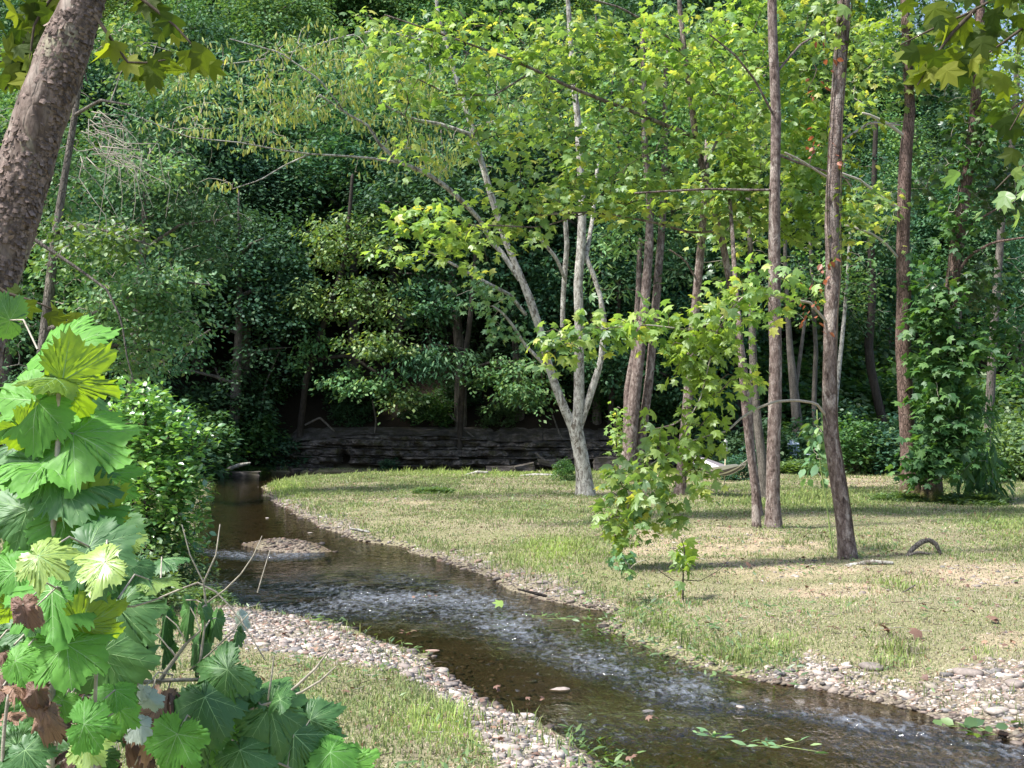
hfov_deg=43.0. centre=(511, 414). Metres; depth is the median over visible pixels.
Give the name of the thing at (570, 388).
bush
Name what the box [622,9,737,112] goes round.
broadleaf tree
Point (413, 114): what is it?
broadleaf tree
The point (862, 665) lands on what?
stone
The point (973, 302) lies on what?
broadleaf tree
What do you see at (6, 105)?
broadleaf tree
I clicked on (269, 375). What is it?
dead branch
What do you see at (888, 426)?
bush
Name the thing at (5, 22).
broadleaf tree
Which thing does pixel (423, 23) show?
broadleaf tree
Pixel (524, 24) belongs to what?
broadleaf tree
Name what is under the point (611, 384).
hornbeam tree
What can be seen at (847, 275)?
white trunk tree
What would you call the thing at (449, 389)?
bush
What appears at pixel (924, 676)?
leaf litter
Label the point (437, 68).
broadleaf tree
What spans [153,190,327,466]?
broadleaf tree
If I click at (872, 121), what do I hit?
broadleaf tree
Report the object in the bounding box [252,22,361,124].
broadleaf tree
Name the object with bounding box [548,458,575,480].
bush
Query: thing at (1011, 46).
sky
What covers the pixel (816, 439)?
pokeweed
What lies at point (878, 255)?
broadleaf tree
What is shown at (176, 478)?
glossy bush
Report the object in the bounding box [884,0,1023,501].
ivy covered tree
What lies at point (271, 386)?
bush
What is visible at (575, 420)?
boxelder tree
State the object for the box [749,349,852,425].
bush
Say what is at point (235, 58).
broadleaf tree
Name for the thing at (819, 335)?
bush
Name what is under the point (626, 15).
broadleaf tree
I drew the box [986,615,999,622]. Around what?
dead leaf
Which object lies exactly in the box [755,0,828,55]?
broadleaf tree
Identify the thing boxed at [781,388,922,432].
bush
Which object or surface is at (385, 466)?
bush
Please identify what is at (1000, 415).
bush
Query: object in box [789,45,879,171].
broadleaf tree
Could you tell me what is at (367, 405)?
bush
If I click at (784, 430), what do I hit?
bush
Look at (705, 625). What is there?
twig litter
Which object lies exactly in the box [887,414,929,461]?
bush
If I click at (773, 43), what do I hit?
sycamore tree
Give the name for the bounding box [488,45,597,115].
broadleaf tree
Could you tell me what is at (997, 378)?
bush
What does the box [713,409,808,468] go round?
bush
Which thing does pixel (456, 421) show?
dead branch
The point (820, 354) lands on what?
bush
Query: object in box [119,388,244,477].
bush
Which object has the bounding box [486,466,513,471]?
rock slab
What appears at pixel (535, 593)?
fallen stick
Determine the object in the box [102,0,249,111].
broadleaf tree
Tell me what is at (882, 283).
broadleaf tree
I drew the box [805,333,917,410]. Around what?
bush
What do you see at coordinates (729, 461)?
bush
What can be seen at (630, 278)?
broadleaf tree
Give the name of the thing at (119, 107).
broadleaf tree
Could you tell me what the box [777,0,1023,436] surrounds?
grey tree
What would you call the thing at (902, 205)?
sycamore tree
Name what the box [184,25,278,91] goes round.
broadleaf tree
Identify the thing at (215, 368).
dead branch
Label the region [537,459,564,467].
rock slab
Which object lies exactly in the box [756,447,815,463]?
bush
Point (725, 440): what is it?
garden torch
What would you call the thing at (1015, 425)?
bush
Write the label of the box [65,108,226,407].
broadleaf tree
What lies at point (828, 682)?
gravel
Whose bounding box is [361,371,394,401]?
bush
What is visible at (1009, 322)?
broadleaf tree
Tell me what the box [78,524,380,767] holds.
broken sapling
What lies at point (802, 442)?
bush
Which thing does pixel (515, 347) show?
broadleaf tree
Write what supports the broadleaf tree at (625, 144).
on the ground at (288, 412)
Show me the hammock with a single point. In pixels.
(730, 469)
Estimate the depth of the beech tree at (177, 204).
32.93 m
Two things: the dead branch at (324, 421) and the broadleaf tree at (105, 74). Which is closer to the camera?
the dead branch at (324, 421)
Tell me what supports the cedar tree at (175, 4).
on the ground at (288, 412)
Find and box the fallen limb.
[535,452,573,461]
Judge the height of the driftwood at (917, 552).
0.192 m
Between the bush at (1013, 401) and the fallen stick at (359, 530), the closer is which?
the fallen stick at (359, 530)
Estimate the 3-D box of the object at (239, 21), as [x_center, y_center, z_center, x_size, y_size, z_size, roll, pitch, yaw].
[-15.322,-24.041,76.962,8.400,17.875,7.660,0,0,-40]
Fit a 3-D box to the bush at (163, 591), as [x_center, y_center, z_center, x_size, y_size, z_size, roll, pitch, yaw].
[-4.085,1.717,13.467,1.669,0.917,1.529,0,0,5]
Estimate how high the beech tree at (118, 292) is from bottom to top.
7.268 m
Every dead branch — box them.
[214,367,249,431]
[261,350,280,409]
[305,417,334,431]
[372,400,376,434]
[449,414,473,436]
[552,415,563,439]
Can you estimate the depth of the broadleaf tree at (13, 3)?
57.02 m
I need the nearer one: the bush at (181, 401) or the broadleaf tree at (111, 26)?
the bush at (181, 401)
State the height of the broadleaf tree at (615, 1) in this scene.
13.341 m
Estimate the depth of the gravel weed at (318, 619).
13.23 m
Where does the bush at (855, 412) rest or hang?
on the ground at (288, 412)
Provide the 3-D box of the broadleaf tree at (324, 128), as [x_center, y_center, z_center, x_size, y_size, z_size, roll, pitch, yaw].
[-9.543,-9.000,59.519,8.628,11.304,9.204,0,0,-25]
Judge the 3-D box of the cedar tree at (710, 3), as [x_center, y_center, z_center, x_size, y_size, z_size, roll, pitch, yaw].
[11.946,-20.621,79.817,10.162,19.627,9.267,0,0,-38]
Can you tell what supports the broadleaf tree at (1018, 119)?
on the ground at (288, 412)
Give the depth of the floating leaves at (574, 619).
13.86 m
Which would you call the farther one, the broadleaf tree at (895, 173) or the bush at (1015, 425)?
the broadleaf tree at (895, 173)
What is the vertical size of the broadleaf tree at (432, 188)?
13.547 m
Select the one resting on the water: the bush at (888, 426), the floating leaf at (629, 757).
the floating leaf at (629, 757)
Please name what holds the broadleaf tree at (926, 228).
on the ground at (288, 412)
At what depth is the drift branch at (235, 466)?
46.45 m
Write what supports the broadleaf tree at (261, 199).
on the ground at (288, 412)
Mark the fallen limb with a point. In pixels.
(542, 458)
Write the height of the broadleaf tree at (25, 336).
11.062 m
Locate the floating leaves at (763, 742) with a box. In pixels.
[731,736,826,752]
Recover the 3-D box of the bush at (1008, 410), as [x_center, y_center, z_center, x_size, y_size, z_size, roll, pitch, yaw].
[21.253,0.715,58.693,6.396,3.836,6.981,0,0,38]
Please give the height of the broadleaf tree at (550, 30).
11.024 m
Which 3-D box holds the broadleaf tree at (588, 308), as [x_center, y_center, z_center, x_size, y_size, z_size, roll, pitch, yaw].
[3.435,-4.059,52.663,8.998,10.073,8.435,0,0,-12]
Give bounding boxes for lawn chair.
[787,441,810,460]
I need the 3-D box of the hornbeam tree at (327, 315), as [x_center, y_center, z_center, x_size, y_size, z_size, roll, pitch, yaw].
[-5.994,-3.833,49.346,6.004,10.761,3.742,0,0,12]
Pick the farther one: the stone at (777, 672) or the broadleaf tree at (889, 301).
the broadleaf tree at (889, 301)
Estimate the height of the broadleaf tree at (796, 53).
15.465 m
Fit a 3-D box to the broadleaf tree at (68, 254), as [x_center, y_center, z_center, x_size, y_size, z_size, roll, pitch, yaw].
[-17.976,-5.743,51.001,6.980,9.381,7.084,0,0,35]
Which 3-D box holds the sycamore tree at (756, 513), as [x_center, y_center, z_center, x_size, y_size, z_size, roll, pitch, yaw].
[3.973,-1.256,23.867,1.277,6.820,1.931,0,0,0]
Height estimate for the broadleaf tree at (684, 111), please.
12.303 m
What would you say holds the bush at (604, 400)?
on the ground at (288, 412)
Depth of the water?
11.29 m
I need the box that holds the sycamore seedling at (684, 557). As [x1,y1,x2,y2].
[606,537,731,600]
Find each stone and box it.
[437,667,448,672]
[444,681,458,686]
[473,732,490,739]
[494,742,520,750]
[497,720,509,725]
[520,713,534,717]
[536,580,548,583]
[550,749,564,758]
[551,687,569,689]
[573,590,585,595]
[773,670,785,675]
[794,685,805,688]
[858,662,883,670]
[953,668,983,676]
[984,706,1008,714]
[1003,679,1023,688]
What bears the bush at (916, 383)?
on the ground at (288, 412)
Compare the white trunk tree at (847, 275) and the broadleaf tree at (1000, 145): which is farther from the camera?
the broadleaf tree at (1000, 145)
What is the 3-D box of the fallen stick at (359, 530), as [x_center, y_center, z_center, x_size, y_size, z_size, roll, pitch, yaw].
[-2.691,2.039,23.000,0.357,0.098,0.053,0,0,0]
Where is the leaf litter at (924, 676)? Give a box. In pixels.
[136,472,1023,767]
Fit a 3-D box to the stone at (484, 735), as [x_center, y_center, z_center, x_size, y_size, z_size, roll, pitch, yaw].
[-0.192,2.068,8.371,0.093,0.035,0.158,0,0,-33]
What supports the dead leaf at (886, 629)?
on the ground at (288, 412)
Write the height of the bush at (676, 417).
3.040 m
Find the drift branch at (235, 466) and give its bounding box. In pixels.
[223,462,250,473]
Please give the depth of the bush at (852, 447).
43.48 m
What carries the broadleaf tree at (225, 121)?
on the ground at (288, 412)
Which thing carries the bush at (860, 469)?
on the ground at (288, 412)
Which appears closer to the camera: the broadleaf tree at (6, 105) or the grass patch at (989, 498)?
the grass patch at (989, 498)
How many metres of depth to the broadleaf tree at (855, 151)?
78.62 m
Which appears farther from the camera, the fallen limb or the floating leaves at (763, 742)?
the fallen limb
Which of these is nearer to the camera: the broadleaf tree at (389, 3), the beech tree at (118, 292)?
the beech tree at (118, 292)
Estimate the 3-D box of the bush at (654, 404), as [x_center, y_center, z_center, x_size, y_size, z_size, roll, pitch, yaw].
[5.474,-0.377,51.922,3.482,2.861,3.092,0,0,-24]
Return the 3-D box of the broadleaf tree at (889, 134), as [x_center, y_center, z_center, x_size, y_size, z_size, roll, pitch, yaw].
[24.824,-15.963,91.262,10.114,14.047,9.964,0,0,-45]
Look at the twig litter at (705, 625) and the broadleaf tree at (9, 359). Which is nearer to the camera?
the twig litter at (705, 625)
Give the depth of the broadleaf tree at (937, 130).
91.71 m
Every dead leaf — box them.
[878,624,892,632]
[908,628,921,638]
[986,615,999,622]
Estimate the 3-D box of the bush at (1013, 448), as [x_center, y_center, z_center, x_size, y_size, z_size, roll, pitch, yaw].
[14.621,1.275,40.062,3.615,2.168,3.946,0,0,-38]
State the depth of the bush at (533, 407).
52.81 m
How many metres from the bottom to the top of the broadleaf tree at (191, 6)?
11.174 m
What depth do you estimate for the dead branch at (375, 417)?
50.97 m
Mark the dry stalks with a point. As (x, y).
(120, 751)
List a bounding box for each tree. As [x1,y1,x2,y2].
[0,0,22,26]
[0,0,112,119]
[0,0,226,378]
[0,15,226,394]
[0,17,11,122]
[0,30,92,168]
[0,89,77,293]
[0,107,112,415]
[0,130,62,347]
[13,155,159,380]
[14,149,152,352]
[26,53,270,419]
[28,95,169,324]
[61,43,162,162]
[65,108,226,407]
[89,46,141,129]
[91,72,246,315]
[94,12,136,79]
[96,1,179,73]
[97,0,171,39]
[102,0,212,17]
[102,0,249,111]
[105,0,606,495]
[111,65,294,371]
[122,0,239,48]
[131,18,327,321]
[151,121,336,385]
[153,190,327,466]
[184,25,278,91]
[200,0,344,76]
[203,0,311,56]
[225,63,329,136]
[226,96,395,324]
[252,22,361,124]
[257,0,390,53]
[258,67,454,369]
[270,174,432,437]
[274,47,403,281]
[292,13,388,93]
[302,0,466,63]
[303,132,417,312]
[314,112,446,358]
[336,0,784,515]
[336,40,442,104]
[337,105,573,426]
[341,66,452,287]
[356,1,476,89]
[365,0,516,69]
[371,95,500,329]
[378,219,585,468]
[388,52,477,116]
[408,92,565,384]
[423,98,607,420]
[425,57,520,133]
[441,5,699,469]
[441,27,530,89]
[446,209,633,385]
[460,0,593,68]
[477,57,587,135]
[483,196,707,424]
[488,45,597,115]
[494,41,718,364]
[504,0,606,57]
[515,0,676,121]
[523,3,617,88]
[524,0,900,565]
[562,279,768,436]
[566,146,632,309]
[566,149,766,423]
[576,117,685,320]
[582,2,671,100]
[598,0,720,29]
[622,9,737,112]
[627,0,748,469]
[633,0,767,65]
[633,64,762,167]
[635,0,900,528]
[653,101,797,359]
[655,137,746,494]
[661,120,843,423]
[668,8,826,145]
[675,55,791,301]
[690,165,761,527]
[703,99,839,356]
[707,99,846,498]
[713,0,822,67]
[741,4,877,114]
[744,55,853,196]
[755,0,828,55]
[759,213,817,435]
[767,0,891,115]
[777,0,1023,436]
[780,140,918,374]
[781,241,846,425]
[782,224,934,332]
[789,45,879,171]
[794,221,940,369]
[813,232,889,398]
[825,0,995,499]
[827,98,902,199]
[828,0,912,66]
[832,0,1023,228]
[838,120,933,425]
[846,85,913,163]
[846,134,975,347]
[847,18,983,141]
[852,17,965,124]
[853,92,938,180]
[867,94,1004,222]
[875,203,1003,369]
[882,160,1023,353]
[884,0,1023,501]
[911,224,1023,371]
[916,128,952,198]
[931,60,1023,144]
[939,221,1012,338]
[942,145,1023,314]
[963,226,1023,389]
[974,306,1017,381]
[982,130,1023,216]
[984,130,1023,223]
[996,79,1023,159]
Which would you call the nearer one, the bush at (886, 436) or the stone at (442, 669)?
the stone at (442, 669)
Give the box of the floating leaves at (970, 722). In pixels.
[932,716,1023,735]
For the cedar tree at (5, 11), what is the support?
on the ground at (288, 412)
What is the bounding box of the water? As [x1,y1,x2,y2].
[186,472,1023,767]
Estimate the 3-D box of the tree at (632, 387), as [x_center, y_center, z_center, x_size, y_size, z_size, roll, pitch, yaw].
[2.177,-6.365,46.179,9.203,17.142,5.810,0,0,27]
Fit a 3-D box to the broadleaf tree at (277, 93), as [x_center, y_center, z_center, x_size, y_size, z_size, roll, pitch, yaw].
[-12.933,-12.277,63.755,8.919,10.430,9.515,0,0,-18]
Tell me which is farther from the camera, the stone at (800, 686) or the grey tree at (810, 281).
the grey tree at (810, 281)
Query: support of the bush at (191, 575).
on the ground at (288, 412)
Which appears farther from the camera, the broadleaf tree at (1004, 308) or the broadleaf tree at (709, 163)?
the broadleaf tree at (1004, 308)
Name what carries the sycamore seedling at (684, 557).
on the ground at (288, 412)
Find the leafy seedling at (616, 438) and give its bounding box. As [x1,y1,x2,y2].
[604,401,631,484]
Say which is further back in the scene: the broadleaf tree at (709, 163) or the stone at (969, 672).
the broadleaf tree at (709, 163)
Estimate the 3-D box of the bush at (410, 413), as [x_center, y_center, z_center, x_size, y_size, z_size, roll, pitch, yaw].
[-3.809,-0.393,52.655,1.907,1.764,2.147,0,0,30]
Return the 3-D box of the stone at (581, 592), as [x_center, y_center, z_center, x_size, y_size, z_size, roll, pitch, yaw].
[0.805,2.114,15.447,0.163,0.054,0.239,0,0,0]
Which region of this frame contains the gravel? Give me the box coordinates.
[179,476,1023,767]
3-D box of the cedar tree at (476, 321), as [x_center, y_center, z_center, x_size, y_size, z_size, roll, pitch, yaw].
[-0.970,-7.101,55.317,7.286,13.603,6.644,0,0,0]
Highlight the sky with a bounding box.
[850,0,1023,130]
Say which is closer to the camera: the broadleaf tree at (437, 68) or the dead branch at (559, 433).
the dead branch at (559, 433)
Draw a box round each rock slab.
[223,471,260,475]
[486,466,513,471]
[514,462,534,471]
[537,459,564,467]
[592,457,616,469]
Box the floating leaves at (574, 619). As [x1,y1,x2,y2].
[532,614,593,620]
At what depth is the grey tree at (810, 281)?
51.92 m
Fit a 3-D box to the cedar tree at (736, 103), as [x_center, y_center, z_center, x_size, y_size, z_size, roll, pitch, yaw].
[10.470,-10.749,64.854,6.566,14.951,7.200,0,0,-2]
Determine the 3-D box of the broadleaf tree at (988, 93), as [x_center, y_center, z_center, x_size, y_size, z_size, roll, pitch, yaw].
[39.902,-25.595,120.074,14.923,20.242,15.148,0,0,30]
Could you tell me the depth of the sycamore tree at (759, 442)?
30.94 m
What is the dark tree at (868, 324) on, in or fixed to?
on the ground at (288, 412)
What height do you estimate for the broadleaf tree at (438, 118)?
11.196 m
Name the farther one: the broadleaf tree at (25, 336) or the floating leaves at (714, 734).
the broadleaf tree at (25, 336)
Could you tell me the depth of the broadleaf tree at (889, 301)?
63.66 m
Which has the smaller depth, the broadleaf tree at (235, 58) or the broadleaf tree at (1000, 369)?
the broadleaf tree at (235, 58)
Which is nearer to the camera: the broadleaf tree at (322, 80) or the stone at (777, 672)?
the stone at (777, 672)
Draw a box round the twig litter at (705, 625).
[121,479,1023,757]
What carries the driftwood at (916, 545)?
on the ground at (288, 412)
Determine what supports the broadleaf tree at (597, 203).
on the ground at (288, 412)
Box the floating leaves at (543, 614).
[525,612,559,616]
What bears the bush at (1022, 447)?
on the ground at (288, 412)
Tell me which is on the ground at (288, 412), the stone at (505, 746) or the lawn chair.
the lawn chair
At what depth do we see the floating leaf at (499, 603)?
14.81 m
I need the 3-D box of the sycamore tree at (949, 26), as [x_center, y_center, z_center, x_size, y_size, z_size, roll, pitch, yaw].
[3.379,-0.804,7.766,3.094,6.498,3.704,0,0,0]
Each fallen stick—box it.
[350,527,369,532]
[466,471,488,474]
[517,588,546,596]
[521,473,557,476]
[843,560,893,565]
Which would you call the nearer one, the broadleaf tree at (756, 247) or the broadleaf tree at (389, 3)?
the broadleaf tree at (756, 247)
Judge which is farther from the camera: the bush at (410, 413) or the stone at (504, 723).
the bush at (410, 413)
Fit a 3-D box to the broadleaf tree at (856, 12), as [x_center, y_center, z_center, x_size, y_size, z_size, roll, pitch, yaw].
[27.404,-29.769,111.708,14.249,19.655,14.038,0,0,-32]
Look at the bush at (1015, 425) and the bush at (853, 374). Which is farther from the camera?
the bush at (853, 374)
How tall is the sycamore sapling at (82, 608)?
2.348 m
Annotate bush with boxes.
[106,375,225,577]
[113,381,204,474]
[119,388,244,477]
[136,533,203,614]
[137,533,219,587]
[163,359,273,437]
[168,585,237,605]
[179,394,251,475]
[222,405,292,470]
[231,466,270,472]
[251,367,288,404]
[253,423,310,471]
[278,351,338,394]
[321,365,380,416]
[327,399,372,426]
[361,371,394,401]
[377,456,400,470]
[394,383,439,426]
[410,386,456,428]
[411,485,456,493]
[434,370,484,408]
[474,346,512,391]
[474,398,523,429]
[509,392,546,414]
[543,371,588,405]
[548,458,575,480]
[584,382,622,421]
[604,373,681,437]
[654,373,730,437]
[672,407,766,472]
[705,289,864,377]
[707,317,821,425]
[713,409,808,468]
[717,444,757,480]
[742,418,808,451]
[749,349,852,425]
[756,285,890,370]
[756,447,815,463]
[780,456,853,475]
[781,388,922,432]
[781,393,872,435]
[783,330,873,420]
[783,406,843,459]
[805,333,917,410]
[808,408,891,475]
[825,427,899,471]
[838,356,922,425]
[841,328,929,403]
[842,367,973,420]
[855,413,926,474]
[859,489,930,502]
[864,405,925,439]
[887,378,1004,426]
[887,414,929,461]
[896,377,1023,425]
[922,421,1023,481]
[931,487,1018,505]
[943,429,1006,482]
[970,421,1023,479]
[971,369,1023,416]
[974,362,1023,417]
[976,374,1021,402]
[977,407,1023,452]
[980,394,1023,435]
[991,400,1023,470]
[1005,421,1023,478]
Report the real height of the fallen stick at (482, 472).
0.174 m
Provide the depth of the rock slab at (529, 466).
49.11 m
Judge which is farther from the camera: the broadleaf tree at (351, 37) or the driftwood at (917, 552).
the broadleaf tree at (351, 37)
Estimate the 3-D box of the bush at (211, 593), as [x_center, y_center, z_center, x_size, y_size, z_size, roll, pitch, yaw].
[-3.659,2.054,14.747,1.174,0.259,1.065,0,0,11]
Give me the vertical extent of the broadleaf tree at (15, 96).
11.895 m
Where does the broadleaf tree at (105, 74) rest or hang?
on the ground at (288, 412)
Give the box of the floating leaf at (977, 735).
[966,732,983,737]
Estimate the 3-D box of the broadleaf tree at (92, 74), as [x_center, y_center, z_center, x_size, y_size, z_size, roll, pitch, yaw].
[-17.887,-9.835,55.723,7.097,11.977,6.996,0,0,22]
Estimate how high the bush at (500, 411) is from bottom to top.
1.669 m
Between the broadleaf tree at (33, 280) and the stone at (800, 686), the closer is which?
the stone at (800, 686)
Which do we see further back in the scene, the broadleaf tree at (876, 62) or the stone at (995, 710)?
the broadleaf tree at (876, 62)
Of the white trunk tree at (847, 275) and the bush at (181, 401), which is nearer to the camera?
the bush at (181, 401)
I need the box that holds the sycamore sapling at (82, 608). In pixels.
[0,291,184,767]
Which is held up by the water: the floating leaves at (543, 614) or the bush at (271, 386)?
the floating leaves at (543, 614)
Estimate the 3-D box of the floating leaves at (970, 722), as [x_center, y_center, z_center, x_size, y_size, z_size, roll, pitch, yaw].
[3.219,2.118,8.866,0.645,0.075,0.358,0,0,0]
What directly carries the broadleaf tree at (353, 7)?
on the ground at (288, 412)
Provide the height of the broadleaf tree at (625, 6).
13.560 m
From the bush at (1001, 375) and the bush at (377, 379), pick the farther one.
the bush at (1001, 375)
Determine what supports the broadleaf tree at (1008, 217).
on the ground at (288, 412)
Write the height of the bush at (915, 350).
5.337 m
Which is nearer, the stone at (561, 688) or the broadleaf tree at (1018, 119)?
the stone at (561, 688)
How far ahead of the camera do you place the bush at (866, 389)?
58.53 m
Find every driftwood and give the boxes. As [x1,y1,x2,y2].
[905,551,928,555]
[906,538,941,554]
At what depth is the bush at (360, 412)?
52.09 m
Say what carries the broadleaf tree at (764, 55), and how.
on the ground at (288, 412)
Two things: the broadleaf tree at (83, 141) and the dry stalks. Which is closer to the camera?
the dry stalks
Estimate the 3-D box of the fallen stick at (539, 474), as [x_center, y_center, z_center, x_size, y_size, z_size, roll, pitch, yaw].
[0.930,1.974,42.502,1.342,0.136,0.110,0,0,0]
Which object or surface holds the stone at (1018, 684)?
on the ground at (288, 412)
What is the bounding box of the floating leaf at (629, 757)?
[626,754,636,760]
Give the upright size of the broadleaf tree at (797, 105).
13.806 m
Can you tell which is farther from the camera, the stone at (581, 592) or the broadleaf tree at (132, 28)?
the broadleaf tree at (132, 28)
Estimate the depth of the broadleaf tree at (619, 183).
57.80 m
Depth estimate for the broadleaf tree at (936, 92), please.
100.77 m
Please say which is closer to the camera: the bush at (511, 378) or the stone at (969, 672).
the stone at (969, 672)
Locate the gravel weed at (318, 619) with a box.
[301,615,330,622]
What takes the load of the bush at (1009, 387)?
on the ground at (288, 412)
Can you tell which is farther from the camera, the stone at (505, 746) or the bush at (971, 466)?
the bush at (971, 466)
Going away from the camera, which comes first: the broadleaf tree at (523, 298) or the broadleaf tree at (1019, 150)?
the broadleaf tree at (523, 298)
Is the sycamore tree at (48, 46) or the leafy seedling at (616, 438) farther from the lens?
the leafy seedling at (616, 438)
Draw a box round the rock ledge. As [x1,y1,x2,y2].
[273,427,721,471]
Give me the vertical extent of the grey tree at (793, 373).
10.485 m
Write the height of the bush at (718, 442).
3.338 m
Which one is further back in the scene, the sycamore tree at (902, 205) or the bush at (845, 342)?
the bush at (845, 342)
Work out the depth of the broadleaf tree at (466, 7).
76.86 m
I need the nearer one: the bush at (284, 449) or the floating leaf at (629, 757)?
the floating leaf at (629, 757)
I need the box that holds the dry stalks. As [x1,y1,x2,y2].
[113,741,155,767]
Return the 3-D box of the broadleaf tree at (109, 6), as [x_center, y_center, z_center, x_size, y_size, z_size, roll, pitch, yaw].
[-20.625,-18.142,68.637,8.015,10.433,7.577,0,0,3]
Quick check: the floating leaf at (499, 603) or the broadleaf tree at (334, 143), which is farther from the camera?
the broadleaf tree at (334, 143)
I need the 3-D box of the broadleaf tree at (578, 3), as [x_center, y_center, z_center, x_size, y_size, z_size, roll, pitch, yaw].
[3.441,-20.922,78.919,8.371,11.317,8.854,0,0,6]
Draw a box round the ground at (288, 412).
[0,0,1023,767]
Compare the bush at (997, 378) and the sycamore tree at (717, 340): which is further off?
the bush at (997, 378)
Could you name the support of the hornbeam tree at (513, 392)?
on the ground at (288, 412)
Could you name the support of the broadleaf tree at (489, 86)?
on the ground at (288, 412)
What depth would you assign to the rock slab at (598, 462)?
49.14 m
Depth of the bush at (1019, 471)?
39.31 m
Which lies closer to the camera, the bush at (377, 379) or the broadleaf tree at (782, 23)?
the bush at (377, 379)
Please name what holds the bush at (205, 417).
on the ground at (288, 412)
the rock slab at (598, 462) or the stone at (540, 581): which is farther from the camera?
the rock slab at (598, 462)
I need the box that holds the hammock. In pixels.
[692,456,746,475]
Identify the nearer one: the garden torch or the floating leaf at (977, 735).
the floating leaf at (977, 735)
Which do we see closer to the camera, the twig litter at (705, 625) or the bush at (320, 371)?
the twig litter at (705, 625)
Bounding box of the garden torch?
[723,439,727,494]
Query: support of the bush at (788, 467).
on the ground at (288, 412)
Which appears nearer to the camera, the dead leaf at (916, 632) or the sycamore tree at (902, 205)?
the dead leaf at (916, 632)
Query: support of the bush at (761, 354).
on the ground at (288, 412)
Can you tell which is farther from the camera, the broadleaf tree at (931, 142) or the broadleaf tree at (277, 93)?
the broadleaf tree at (931, 142)
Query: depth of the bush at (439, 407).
51.94 m
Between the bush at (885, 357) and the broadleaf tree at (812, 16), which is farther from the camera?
the broadleaf tree at (812, 16)
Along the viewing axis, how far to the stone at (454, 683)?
10.41 m
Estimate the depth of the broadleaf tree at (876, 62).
105.57 m
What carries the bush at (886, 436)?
on the ground at (288, 412)
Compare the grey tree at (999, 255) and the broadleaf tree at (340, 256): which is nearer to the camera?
the grey tree at (999, 255)
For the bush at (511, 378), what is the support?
on the ground at (288, 412)
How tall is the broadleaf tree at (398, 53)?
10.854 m
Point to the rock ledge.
(410, 447)
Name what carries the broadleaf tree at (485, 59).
on the ground at (288, 412)
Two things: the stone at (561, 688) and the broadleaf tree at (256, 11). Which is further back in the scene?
the broadleaf tree at (256, 11)
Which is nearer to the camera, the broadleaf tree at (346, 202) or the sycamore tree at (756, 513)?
the sycamore tree at (756, 513)
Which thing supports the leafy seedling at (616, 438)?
on the ground at (288, 412)
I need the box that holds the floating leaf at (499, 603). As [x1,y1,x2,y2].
[493,600,502,607]
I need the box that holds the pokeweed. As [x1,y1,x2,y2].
[792,410,840,551]
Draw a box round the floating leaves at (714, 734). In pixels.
[692,727,746,737]
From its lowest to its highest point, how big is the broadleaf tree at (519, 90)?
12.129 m
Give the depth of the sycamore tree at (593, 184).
24.14 m
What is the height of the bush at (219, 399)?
3.576 m
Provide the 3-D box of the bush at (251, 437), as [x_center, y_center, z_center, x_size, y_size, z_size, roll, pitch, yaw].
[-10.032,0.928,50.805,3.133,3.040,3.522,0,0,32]
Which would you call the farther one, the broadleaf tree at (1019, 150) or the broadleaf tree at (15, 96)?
the broadleaf tree at (1019, 150)
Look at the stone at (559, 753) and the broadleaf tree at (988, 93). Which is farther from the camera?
the broadleaf tree at (988, 93)
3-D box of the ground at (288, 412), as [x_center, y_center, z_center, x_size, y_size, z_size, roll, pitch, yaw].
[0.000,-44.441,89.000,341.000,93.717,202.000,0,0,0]
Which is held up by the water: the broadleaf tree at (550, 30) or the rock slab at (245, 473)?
the rock slab at (245, 473)

